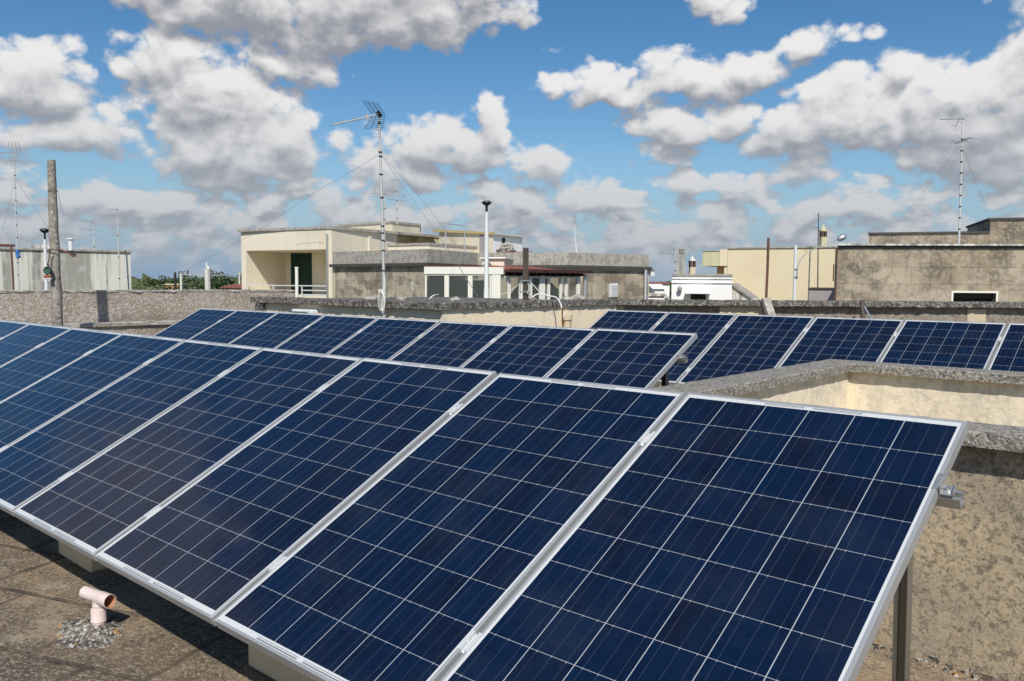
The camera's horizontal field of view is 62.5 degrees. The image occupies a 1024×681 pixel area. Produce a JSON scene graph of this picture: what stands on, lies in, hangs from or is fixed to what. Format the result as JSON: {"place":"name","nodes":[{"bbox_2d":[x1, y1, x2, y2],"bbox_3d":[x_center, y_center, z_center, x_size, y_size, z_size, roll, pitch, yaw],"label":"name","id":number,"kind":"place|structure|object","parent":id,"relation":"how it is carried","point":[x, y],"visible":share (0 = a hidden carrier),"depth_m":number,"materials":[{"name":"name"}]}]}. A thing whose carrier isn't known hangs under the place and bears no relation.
{"place":"outdoors","nodes":[
{"label":"outdoors","id":0,"kind":"place"},
{"bbox_2d":[0,244,14,289],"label":"iron frame","id":1,"kind":"object","parent":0,"point":[11,252],"visible":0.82,"depth_m":17.98,"materials":[{"name":"metal"}]},
{"bbox_2d":[0,141,47,289],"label":"tv antenna","id":2,"kind":"object","parent":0,"point":[14,154],"visible":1,"depth_m":19.99,"materials":[{"name":"black"}]},
{"bbox_2d":[0,244,132,289],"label":"streaked building","id":3,"kind":"structure","parent":0,"point":[86,269],"depth_m":31.18,"materials":[{"name":"paint"}]},
{"bbox_2d":[67,238,73,250],"bbox_3d":[-16.222,-3.533,31.014,0.242,0.471,0.244,-1,4,-25],"label":"vent stack","id":4,"kind":"object","parent":3,"relation":"on","point":[70,244],"visible":1,"depth_m":30.94,"materials":[{"name":"white paint"}]},
{"bbox_2d":[82,221,104,249],"bbox_3d":[-16.440,-4.098,33.049,0.429,1.159,0.836,2,4,19],"label":"tv antenna","id":5,"kind":"object","parent":3,"relation":"on","point":[93,236],"visible":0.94,"depth_m":32.98,"materials":[{"name":"black"}]},
{"bbox_2d":[106,208,119,287],"bbox_3d":[-14.808,-3.462,31.598,0.472,2.996,0.853,1,4,11],"label":"tv antenna","id":6,"kind":"object","parent":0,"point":[116,209],"visible":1,"depth_m":31.48,"materials":[{"name":"black"}]},
{"bbox_2d":[220,284,241,289],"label":"house","id":7,"kind":"structure","parent":0,"point":[235,286],"depth_m":60.17,"materials":[{"name":"red tile"}]},
{"bbox_2d":[0,384,1007,680],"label":"roof terrace","id":8,"kind":"structure","parent":0,"point":[42,580],"depth_m":3.74,"materials":[{"name":"concrete"}]},
{"bbox_2d":[47,160,76,325],"bbox_3d":[-6.307,-0.899,11.753,0.506,3.229,0.233,3,5,30],"label":"concrete pole","id":9,"kind":"object","parent":8,"relation":"on","point":[54,250],"visible":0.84,"depth_m":11.79,"materials":[{"name":"grey concrete"}]},
{"bbox_2d":[43,263,51,279],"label":"pulley block","id":10,"kind":"structure","parent":9,"relation":"hanging from","point":[47,270],"depth_m":11.68,"materials":[{"name":"green metal"}]},
{"bbox_2d":[59,541,109,572],"bbox_3d":[-2.354,1.069,4.747,0.460,0.330,0.220,4,5,43],"label":"concrete block","id":11,"kind":"object","parent":8,"relation":"on","point":[81,560],"depth_m":4.60,"materials":[{"name":"concrete"}]},
{"bbox_2d":[57,586,124,649],"bbox_3d":[-1.884,1.219,3.772,0.417,0.179,0.278,8,9,63],"label":"vent pipe","id":12,"kind":"object","parent":8,"relation":"on","point":[98,628],"visible":1,"depth_m":3.77,"materials":[{"name":"plastic"}]},
{"bbox_2d":[46,320,179,335],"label":"ledge wall","id":13,"kind":"structure","parent":8,"relation":"on","point":[151,327],"depth_m":13.31,"materials":[{"name":"grey concrete"}]},
{"bbox_2d":[248,645,313,680],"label":"concrete block","id":14,"kind":"object","parent":8,"relation":"on","point":[269,666],"depth_m":3.33,"materials":[{"name":"concrete"}]},
{"bbox_2d":[295,267,298,296],"bbox_3d":[-3.985,-0.292,15.657,0.071,2.136,0.071,4,5,42],"label":"flue pipe","id":15,"kind":"object","parent":8,"relation":"on","point":[296,282],"visible":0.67,"depth_m":15.58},
{"bbox_2d":[250,296,617,327],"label":"parapet wall","id":16,"kind":"structure","parent":8,"relation":"on","point":[586,313],"depth_m":11.69,"materials":[{"name":"beige paint"}]},
{"bbox_2d":[291,309,317,313],"bbox_3d":[-3.018,-0.407,12.286,0.519,0.095,0.136,4,5,42],"label":"wall light unit","id":17,"kind":"object","parent":16,"relation":"attached to","point":[312,311],"depth_m":12.20,"materials":[{"name":"white paint"}]},
{"bbox_2d":[332,101,385,317],"bbox_3d":[-1.990,-1.506,11.107,0.686,3.325,0.432,0,4,-2],"label":"tv antenna","id":18,"kind":"object","parent":16,"relation":"attached to","point":[379,115],"visible":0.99,"depth_m":11.05,"materials":[{"name":"black"}]},
{"bbox_2d":[182,155,378,271],"bbox_3d":[-12.273,-3.801,35.712,0.939,1.633,53.646,-1,4,-24],"label":"guy wire","id":19,"kind":"object","parent":18,"relation":"attached to","point":[280,215],"visible":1,"depth_m":24.88,"materials":[{"name":"grey"}]},
{"bbox_2d":[382,157,477,295],"bbox_3d":[-1.065,-1.513,11.379,1.383,1.835,0.134,-2,4,-26],"label":"guy wire","id":20,"kind":"object","parent":18,"relation":"attached to","point":[438,235],"visible":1,"depth_m":11.38,"materials":[{"name":"grey"}]},
{"bbox_2d":[496,248,539,299],"bbox_3d":[0.097,-0.983,12.602,0.708,0.802,0.153,1,4,4],"label":"timber post","id":21,"kind":"object","parent":16,"relation":"on","point":[525,291],"visible":0.96,"depth_m":12.59,"materials":[{"name":"wood"}]},
{"bbox_2d":[532,293,563,317],"bbox_3d":[0.564,-0.493,11.763,0.201,0.324,0.609,-4,6,-45],"label":"cable","id":22,"kind":"object","parent":16,"relation":"on","point":[549,296],"visible":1,"depth_m":11.89,"materials":[{"name":"white plastic"}]},
{"bbox_2d":[563,313,571,326],"bbox_3d":[0.800,0.170,12.238,0.136,1.120,0.133,4,5,42],"label":"downpipe","id":23,"kind":"object","parent":16,"relation":"attached to","point":[567,318],"visible":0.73,"depth_m":12.16,"materials":[{"name":"beige paint"}]},
{"bbox_2d":[572,294,587,298],"bbox_3d":[1.071,-0.663,13.233,0.268,0.130,0.219,4,5,42],"label":"stone","id":24,"kind":"object","parent":16,"relation":"on","point":[577,296],"visible":0.57,"depth_m":13.16,"materials":[{"name":"stone"}]},
{"bbox_2d":[616,299,1023,369],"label":"boundary wall","id":25,"kind":"structure","parent":8,"relation":"on","point":[995,312],"depth_m":13.36,"materials":[{"name":"grey concrete"}]},
{"bbox_2d":[765,238,769,297],"bbox_3d":[4.295,-1.170,14.199,0.047,1.113,0.130,2,4,25],"label":"rusty post","id":26,"kind":"object","parent":25,"relation":"on","point":[767,269],"visible":0.79,"depth_m":14.18,"materials":[{"name":"metal"}]},
{"bbox_2d":[761,298,775,314],"bbox_3d":[3.982,-0.452,13.050,0.120,0.418,0.388,0,4,-7],"label":"leaning slab","id":27,"kind":"object","parent":25,"relation":"on","point":[767,305],"depth_m":13.07,"materials":[{"name":"grey concrete"}]},
{"bbox_2d":[860,300,864,317],"bbox_3d":[5.426,-0.410,13.050,0.050,0.435,0.178,1,4,6],"label":"wooden stake","id":28,"kind":"object","parent":25,"relation":"attached to","point":[862,304],"visible":0.64,"depth_m":13.05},
{"bbox_2d":[656,322,1001,371],"bbox_3d":[3.220,0.303,9.595,6.240,0.858,1.172,4,5,42],"label":"mounting rack","id":29,"kind":"object","parent":8,"relation":"on","point":[806,329],"visible":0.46,"depth_m":9.90,"materials":[{"name":"metal"}]},
{"bbox_2d":[589,310,668,330],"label":"solar panel","id":30,"kind":"object","parent":29,"relation":"attached to","point":[630,320],"visible":0.42,"depth_m":11.60,"materials":[{"name":"glass"}]},
{"bbox_2d":[651,312,736,384],"bbox_3d":[2.017,0.067,10.595,0.992,0.040,1.650,4,33,42],"label":"solar panel","id":31,"kind":"object","parent":29,"relation":"attached to","point":[708,328],"visible":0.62,"depth_m":10.72,"materials":[{"name":"glass"}]},
{"bbox_2d":[677,314,814,383],"bbox_3d":[2.769,0.120,9.919,0.992,0.040,1.650,4,33,42],"label":"solar panel","id":32,"kind":"object","parent":29,"relation":"attached to","point":[743,343],"visible":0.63,"depth_m":9.95,"materials":[{"name":"glass"}]},
{"bbox_2d":[778,317,903,367],"bbox_3d":[3.522,0.173,9.244,0.992,0.040,1.650,4,33,42],"label":"solar panel","id":33,"kind":"object","parent":29,"relation":"attached to","point":[855,339],"visible":0.56,"depth_m":9.43,"materials":[{"name":"glass"}]},
{"bbox_2d":[880,319,1006,368],"bbox_3d":[4.273,0.225,8.568,0.992,0.041,1.650,4,33,42],"label":"solar panel","id":34,"kind":"object","parent":29,"relation":"attached to","point":[964,344],"visible":0.55,"depth_m":8.77,"materials":[{"name":"glass"}]},
{"bbox_2d":[988,323,1023,371],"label":"solar panel","id":35,"kind":"object","parent":29,"relation":"attached to","point":[1009,354],"visible":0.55,"depth_m":8.30,"materials":[{"name":"glass"}]},
{"bbox_2d":[648,359,1023,680],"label":"lightwell parapet","id":36,"kind":"structure","parent":8,"relation":"on","point":[968,590],"depth_m":3.53,"materials":[{"name":"beige paint"}]},
{"bbox_2d":[872,640,1010,680],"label":"grit","id":37,"kind":"object","parent":8,"relation":"on","point":[947,668],"visible":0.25,"depth_m":3.50,"materials":[{"name":"gravel"}]},
{"bbox_2d":[0,0,1023,281],"label":"sky","id":38,"kind":"structure","parent":0,"point":[651,128],"materials":[{"name":"blue"}]},
{"bbox_2d":[649,284,665,293],"bbox_3d":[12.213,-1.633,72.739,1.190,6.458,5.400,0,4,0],"label":"house","id":39,"kind":"structure","parent":0,"point":[656,288],"depth_m":70.61,"materials":[{"name":"white paint"}]},
{"bbox_2d":[649,293,666,299],"bbox_3d":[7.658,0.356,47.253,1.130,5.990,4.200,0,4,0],"label":"house","id":40,"kind":"structure","parent":0,"point":[657,296],"depth_m":45.06,"materials":[{"name":"white paint"}]},
{"bbox_2d":[649,282,669,297],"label":"house","id":41,"kind":"structure","parent":0,"point":[666,285],"depth_m":90.09,"materials":[{"name":"white paint"}]},
{"bbox_2d":[671,274,732,299],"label":"white house","id":42,"kind":"structure","parent":0,"point":[706,286],"depth_m":33.16,"materials":[{"name":"paint"}]},
{"bbox_2d":[677,249,685,273],"bbox_3d":[7.200,-3.039,35.966,0.290,1.736,0.290,4,5,42],"label":"chimney","id":43,"kind":"object","parent":42,"relation":"on","point":[681,262],"visible":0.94,"depth_m":35.85,"materials":[{"name":"paint"}]},
{"bbox_2d":[688,255,695,273],"bbox_3d":[7.460,-2.853,34.974,0.261,1.337,0.261,0,4,-6],"label":"chimney","id":44,"kind":"object","parent":42,"relation":"on","point":[692,266],"visible":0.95,"depth_m":34.87,"materials":[{"name":"beige paint"}]},
{"bbox_2d":[691,294,705,299],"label":"window","id":45,"kind":"structure","parent":42,"relation":"in","point":[693,296],"depth_m":33.15,"materials":[{"name":"grey"}]},
{"bbox_2d":[702,246,837,299],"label":"yellow building","id":46,"kind":"structure","parent":0,"point":[745,267],"depth_m":39.21,"materials":[{"name":"paint"}]},
{"bbox_2d":[814,213,820,286],"bbox_3d":[13.603,-4.001,37.596,0.328,3.332,0.415,4,5,42],"label":"tv antenna","id":47,"kind":"object","parent":46,"relation":"on","point":[818,227],"visible":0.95,"depth_m":37.48,"materials":[{"name":"black metal"}]},
{"bbox_2d":[819,224,827,245],"bbox_3d":[14.138,-4.435,38.380,0.300,1.689,0.300,0,4,-6],"label":"chimney","id":48,"kind":"object","parent":46,"relation":"on","point":[823,236],"visible":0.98,"depth_m":38.26,"materials":[{"name":"yellow paint"}]},
{"label":"ground","id":49,"kind":"structure","parent":0,"visible":0},
{"bbox_2d":[39,228,48,289],"bbox_3d":[-14.966,0.493,27.261,0.306,8.189,0.301,4,5,42],"label":"street lamp","id":50,"kind":"object","parent":49,"relation":"on","point":[44,230],"visible":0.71,"depth_m":26.99,"materials":[{"name":"metal"}]},
{"bbox_2d":[131,281,155,289],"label":"olive tree","id":51,"kind":"object","parent":49,"relation":"on","point":[141,287],"visible":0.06,"depth_m":89.40,"materials":[{"name":"green plant"}]},
{"bbox_2d":[0,289,294,323],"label":"parapet wall","id":52,"kind":"structure","parent":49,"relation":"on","point":[79,306],"depth_m":13.59,"materials":[{"name":"grey concrete"}]},
{"bbox_2d":[139,275,178,287],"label":"olive tree","id":53,"kind":"object","parent":49,"relation":"on","point":[147,283],"visible":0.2,"depth_m":115.09,"materials":[{"name":"green plant"}]},
{"bbox_2d":[174,272,176,289],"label":"utility pole","id":54,"kind":"object","parent":49,"relation":"on","point":[175,283],"visible":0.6,"depth_m":59.98,"materials":[{"name":"black metal"}]},
{"bbox_2d":[165,284,196,289],"bbox_3d":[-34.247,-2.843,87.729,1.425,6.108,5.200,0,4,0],"label":"house","id":55,"kind":"structure","parent":49,"relation":"on","point":[178,285],"depth_m":85.07,"materials":[{"name":"beige paint"}]},
{"bbox_2d":[172,281,203,289],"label":"olive tree","id":56,"kind":"object","parent":49,"relation":"on","point":[190,287],"visible":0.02,"depth_m":85.07,"materials":[{"name":"green plant"}]},
{"bbox_2d":[172,270,227,289],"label":"pine tree","id":57,"kind":"object","parent":49,"relation":"on","point":[215,280],"visible":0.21,"depth_m":98.80,"materials":[{"name":"green plant"}]},
{"bbox_2d":[205,262,210,289],"bbox_3d":[-8.667,1.306,24.218,0.149,7.082,0.155,-1,4,-13],"label":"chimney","id":58,"kind":"object","parent":49,"relation":"on","point":[208,278],"visible":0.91,"depth_m":23.94,"materials":[{"name":"paint"}]},
{"bbox_2d":[237,226,436,297],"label":"loggia building","id":59,"kind":"structure","parent":49,"relation":"on","point":[272,258],"depth_m":40.93,"materials":[{"name":"paint"}]},
{"bbox_2d":[131,273,671,289],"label":"wood","id":60,"kind":"object","parent":49,"relation":"on","point":[145,277],"visible":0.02,"depth_m":163.68,"materials":[{"name":"green plant"}]},
{"bbox_2d":[337,221,476,252],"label":"stepped building","id":61,"kind":"structure","parent":49,"relation":"on","point":[406,243],"depth_m":43.75,"materials":[{"name":"beige paint"}]},
{"bbox_2d":[392,179,404,223],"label":"tv antenna","id":62,"kind":"object","parent":61,"relation":"on","point":[396,180],"visible":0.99,"depth_m":40.98,"materials":[{"name":"black"}]},
{"bbox_2d":[481,201,491,297],"bbox_3d":[-0.839,0.103,27.280,0.363,9.168,0.350,4,5,42],"label":"street lamp","id":63,"kind":"object","parent":49,"relation":"on","point":[486,244],"visible":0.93,"depth_m":27.02,"materials":[{"name":"metal"}]},
{"bbox_2d":[329,249,654,299],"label":"veranda building","id":64,"kind":"structure","parent":49,"relation":"on","point":[357,274],"depth_m":32.03,"materials":[{"name":"grey concrete"}]},
{"bbox_2d":[362,190,395,244],"bbox_3d":[-5.794,-5.324,36.867,1.687,2.593,0.286,-3,5,-40],"label":"tv antenna","id":65,"kind":"object","parent":64,"relation":"on","point":[384,209],"visible":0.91,"depth_m":36.97,"materials":[{"name":"black"}]},
{"bbox_2d":[445,223,464,251],"bbox_3d":[-2.586,-4.659,38.292,1.111,1.278,0.132,-3,5,-37],"label":"steel hoop","id":66,"kind":"object","parent":64,"relation":"on","point":[464,234],"visible":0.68,"depth_m":38.30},
{"bbox_2d":[433,229,526,252],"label":"roof shed","id":67,"kind":"structure","parent":64,"relation":"on","point":[476,238],"depth_m":42.21,"materials":[{"name":"beige paint"}]},
{"bbox_2d":[479,234,483,252],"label":"door","id":68,"kind":"structure","parent":67,"relation":"in","point":[481,236],"depth_m":41.41,"materials":[{"name":"white"}]},
{"bbox_2d":[499,242,513,251],"bbox_3d":[-0.237,-4.103,37.509,0.730,0.587,0.610,4,5,42],"label":"rubble heap","id":69,"kind":"object","parent":64,"relation":"on","point":[506,247],"visible":0.79,"depth_m":37.27,"materials":[{"name":"stone"}]},
{"bbox_2d":[609,283,617,296],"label":"louvre window","id":70,"kind":"structure","parent":64,"relation":"in","point":[613,287],"depth_m":32.94,"materials":[{"name":"white paint"}]},
{"bbox_2d":[424,265,591,299],"bbox_3d":[0.082,0.910,30.357,5.301,7.139,4.560,1,4,13],"label":"glazed veranda","id":71,"kind":"object","parent":49,"relation":"on","point":[463,288],"visible":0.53,"depth_m":28.61,"materials":[{"name":"white paint"}]},
{"bbox_2d":[425,274,445,296],"bbox_3d":[-2.579,-1.458,28.568,0.742,1.576,0.070,1,4,13],"label":"window","id":72,"kind":"structure","parent":71,"relation":"in","point":[426,275],"depth_m":28.48,"materials":[{"name":"glass"}]},
{"bbox_2d":[447,274,469,297],"bbox_3d":[-1.795,-1.440,28.381,0.778,1.576,0.070,1,4,13],"label":"window","id":73,"kind":"structure","parent":71,"relation":"in","point":[448,275],"depth_m":28.31,"materials":[{"name":"glass"}]},
{"bbox_2d":[449,280,483,297],"bbox_3d":[-1.603,-1.240,30.189,1.300,1.828,0.200,1,4,13],"label":"window","id":74,"kind":"structure","parent":71,"relation":"in","point":[457,288],"depth_m":30.07,"materials":[{"name":"glass"}]},
{"bbox_2d":[471,274,491,297],"bbox_3d":[-1.029,-1.421,28.199,0.704,1.576,0.070,1,4,13],"label":"window","id":75,"kind":"structure","parent":71,"relation":"in","point":[472,275],"depth_m":28.13,"materials":[{"name":"white metal"}]},
{"bbox_2d":[480,257,514,265],"bbox_3d":[-0.485,-2.739,29.661,0.885,0.333,1.450,1,4,14],"label":"stair hood","id":76,"kind":"object","parent":71,"relation":"on","point":[501,261],"visible":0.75,"depth_m":29.05,"materials":[{"name":"paint"}]},
{"bbox_2d":[501,276,508,298],"bbox_3d":[-0.277,-1.391,28.181,0.405,1.530,0.070,-3,5,-39],"label":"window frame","id":77,"kind":"structure","parent":71,"relation":"in","point":[507,277],"depth_m":28.23,"materials":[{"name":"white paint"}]},
{"bbox_2d":[509,276,520,298],"bbox_3d":[0.081,-1.409,28.470,0.494,1.530,0.070,-3,5,-39],"label":"window","id":78,"kind":"structure","parent":71,"relation":"in","point":[519,277],"depth_m":28.44,"materials":[{"name":"white metal"}]},
{"bbox_2d":[531,276,540,298],"bbox_3d":[0.800,-1.444,29.051,0.442,1.530,0.070,-3,5,-39],"label":"window","id":79,"kind":"structure","parent":71,"relation":"in","point":[539,277],"depth_m":29.10,"materials":[{"name":"white metal"}]},
{"bbox_2d":[544,276,548,299],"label":"window","id":80,"kind":"structure","parent":71,"relation":"in","point":[547,277],"depth_m":29.34,"materials":[{"name":"white metal"}]},
{"bbox_2d":[549,276,560,299],"bbox_3d":[1.482,-1.478,29.601,0.558,1.530,0.070,-3,5,-39],"label":"window","id":81,"kind":"structure","parent":71,"relation":"in","point":[559,286],"depth_m":29.69,"materials":[{"name":"white metal"}]},
{"bbox_2d":[561,277,565,296],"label":"window","id":82,"kind":"structure","parent":71,"relation":"in","point":[561,277],"depth_m":29.85,"materials":[{"name":"white metal"}]},
{"bbox_2d":[566,277,577,295],"bbox_3d":[2.121,-1.510,30.116,0.552,1.530,0.070,-3,5,-39],"label":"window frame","id":83,"kind":"structure","parent":71,"relation":"in","point":[576,282],"depth_m":30.17,"materials":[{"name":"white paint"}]},
{"bbox_2d":[732,283,760,299],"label":"stair parapet","id":84,"kind":"structure","parent":49,"relation":"on","point":[739,292],"depth_m":33.92,"materials":[{"name":"paint"}]},
{"bbox_2d":[792,234,846,299],"bbox_3d":[6.165,1.647,17.200,1.060,7.596,0.143,0,4,1],"label":"pipe lamp","id":85,"kind":"object","parent":49,"relation":"on","point":[842,237],"visible":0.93,"depth_m":16.97,"materials":[{"name":"metal"}]},
{"bbox_2d":[808,287,833,300],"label":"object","id":86,"kind":"object","parent":49,"relation":"on","point":[821,293],"visible":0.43,"depth_m":33.34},
{"bbox_2d":[833,244,1023,301],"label":"grey building","id":87,"kind":"structure","parent":49,"relation":"on","point":[935,272],"depth_m":27.27,"materials":[{"name":"paint"}]},
{"bbox_2d":[884,118,987,243],"bbox_3d":[15.710,-5.605,31.486,3.293,4.284,7.072,3,5,33],"label":"tv antenna","id":88,"kind":"object","parent":87,"relation":"on","point":[960,184],"visible":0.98,"depth_m":28.58,"materials":[{"name":"black"}]},
{"bbox_2d":[951,291,997,301],"bbox_3d":[14.880,-0.604,27.329,1.424,1.995,0.301,1,4,6],"label":"window","id":89,"kind":"structure","parent":87,"relation":"in","point":[965,296],"depth_m":27.30,"materials":[{"name":"grey"}]},
{"bbox_2d":[868,217,1023,243],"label":"block","id":90,"kind":"structure","parent":49,"relation":"on","point":[998,231],"depth_m":33.63,"materials":[{"name":"concrete"}]},
{"bbox_3d":[-1.738,1.100,5.300,0.420,0.200,0.320,4,5,43],"label":"concrete block","id":91,"kind":"object","parent":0,"visible":0},
{"bbox_2d":[0,337,964,680],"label":"mounting rack","id":92,"kind":"object","parent":91,"relation":"on","point":[950,497],"visible":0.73,"depth_m":2.65,"materials":[{"name":"metal"}]},
{"bbox_2d":[0,320,30,337],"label":"solar panel","id":93,"kind":"object","parent":92,"relation":"attached to","point":[7,327],"visible":0.62,"depth_m":8.15,"materials":[{"name":"glass"}]},
{"bbox_2d":[0,323,72,366],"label":"solar panel","id":94,"kind":"object","parent":92,"relation":"attached to","point":[21,341],"visible":0.76,"depth_m":7.47,"materials":[{"name":"glass"}]},
{"bbox_2d":[0,327,122,401],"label":"solar panel","id":95,"kind":"object","parent":92,"relation":"attached to","point":[33,366],"visible":0.76,"depth_m":6.72,"materials":[{"name":"glass"}]},
{"bbox_2d":[0,333,185,447],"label":"solar panel","id":96,"kind":"object","parent":92,"relation":"attached to","point":[36,405],"visible":0.8,"depth_m":5.93,"materials":[{"name":"glass"}]},
{"bbox_2d":[0,339,262,516],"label":"solar panel","id":97,"kind":"object","parent":92,"relation":"attached to","point":[36,462],"visible":0.84,"depth_m":5.11,"materials":[{"name":"glass"}]},
{"bbox_2d":[12,348,362,560],"bbox_3d":[-1.681,0.501,4.496,0.992,0.040,1.650,4,33,42],"label":"solar panel","id":98,"kind":"object","parent":92,"relation":"attached to","point":[96,505],"visible":0.84,"depth_m":4.38,"materials":[{"name":"glass"}]},
{"bbox_2d":[94,358,496,625],"bbox_3d":[-0.930,0.552,3.821,0.992,0.042,1.650,4,33,42],"label":"solar panel","id":99,"kind":"object","parent":92,"relation":"attached to","point":[210,546],"visible":0.88,"depth_m":3.68,"materials":[{"name":"glass"}]},
{"bbox_2d":[214,373,684,680],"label":"solar panel","id":100,"kind":"object","parent":92,"relation":"attached to","point":[421,560],"visible":0.85,"depth_m":3.00,"materials":[{"name":"glass"}]},
{"bbox_2d":[440,392,967,680],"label":"solar panel","id":101,"kind":"object","parent":92,"relation":"attached to","point":[707,537],"visible":1,"depth_m":2.47,"materials":[{"name":"glass"}]},
{"bbox_3d":[1.232,1.008,6.903,0.300,0.200,0.300,4,5,40],"label":"concrete block","id":102,"kind":"object","parent":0,"visible":0},
{"bbox_2d":[217,320,687,385],"bbox_3d":[-1.948,0.312,9.085,8.181,0.838,1.172,4,5,42],"label":"mounting rack","id":103,"kind":"object","parent":102,"relation":"on","point":[683,359],"visible":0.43,"depth_m":6.86,"materials":[{"name":"metal"}]},
{"bbox_2d":[154,308,236,339],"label":"solar panel","id":104,"kind":"object","parent":103,"relation":"attached to","point":[190,326],"visible":0.34,"depth_m":11.64,"materials":[{"name":"glass"}]},
{"bbox_2d":[189,310,278,343],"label":"solar panel","id":105,"kind":"object","parent":103,"relation":"attached to","point":[235,325],"visible":0.35,"depth_m":10.96,"materials":[{"name":"glass"}]},
{"bbox_2d":[229,312,325,348],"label":"solar panel","id":106,"kind":"object","parent":103,"relation":"attached to","point":[276,330],"visible":0.38,"depth_m":10.28,"materials":[{"name":"glass"}]},
{"bbox_2d":[275,314,378,353],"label":"solar panel","id":107,"kind":"object","parent":103,"relation":"attached to","point":[326,334],"visible":0.36,"depth_m":9.61,"materials":[{"name":"glass"}]},
{"bbox_2d":[328,317,440,359],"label":"solar panel","id":108,"kind":"object","parent":103,"relation":"attached to","point":[384,338],"visible":0.44,"depth_m":8.93,"materials":[{"name":"glass"}]},
{"bbox_2d":[390,321,511,367],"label":"solar panel","id":109,"kind":"object","parent":103,"relation":"attached to","point":[451,344],"visible":0.38,"depth_m":8.26,"materials":[{"name":"glass"}]},
{"bbox_2d":[461,324,595,377],"bbox_3d":[-0.104,0.301,7.348,0.992,0.040,1.650,4,33,42],"label":"solar panel","id":110,"kind":"object","parent":103,"relation":"attached to","point":[533,350],"visible":0.36,"depth_m":7.58,"materials":[{"name":"glass"}]},
{"bbox_2d":[545,328,697,387],"bbox_3d":[0.646,0.350,6.674,0.992,0.040,1.650,4,33,42],"label":"solar panel","id":111,"kind":"object","parent":103,"relation":"attached to","point":[637,358],"visible":0.54,"depth_m":6.88,"materials":[{"name":"glass"}]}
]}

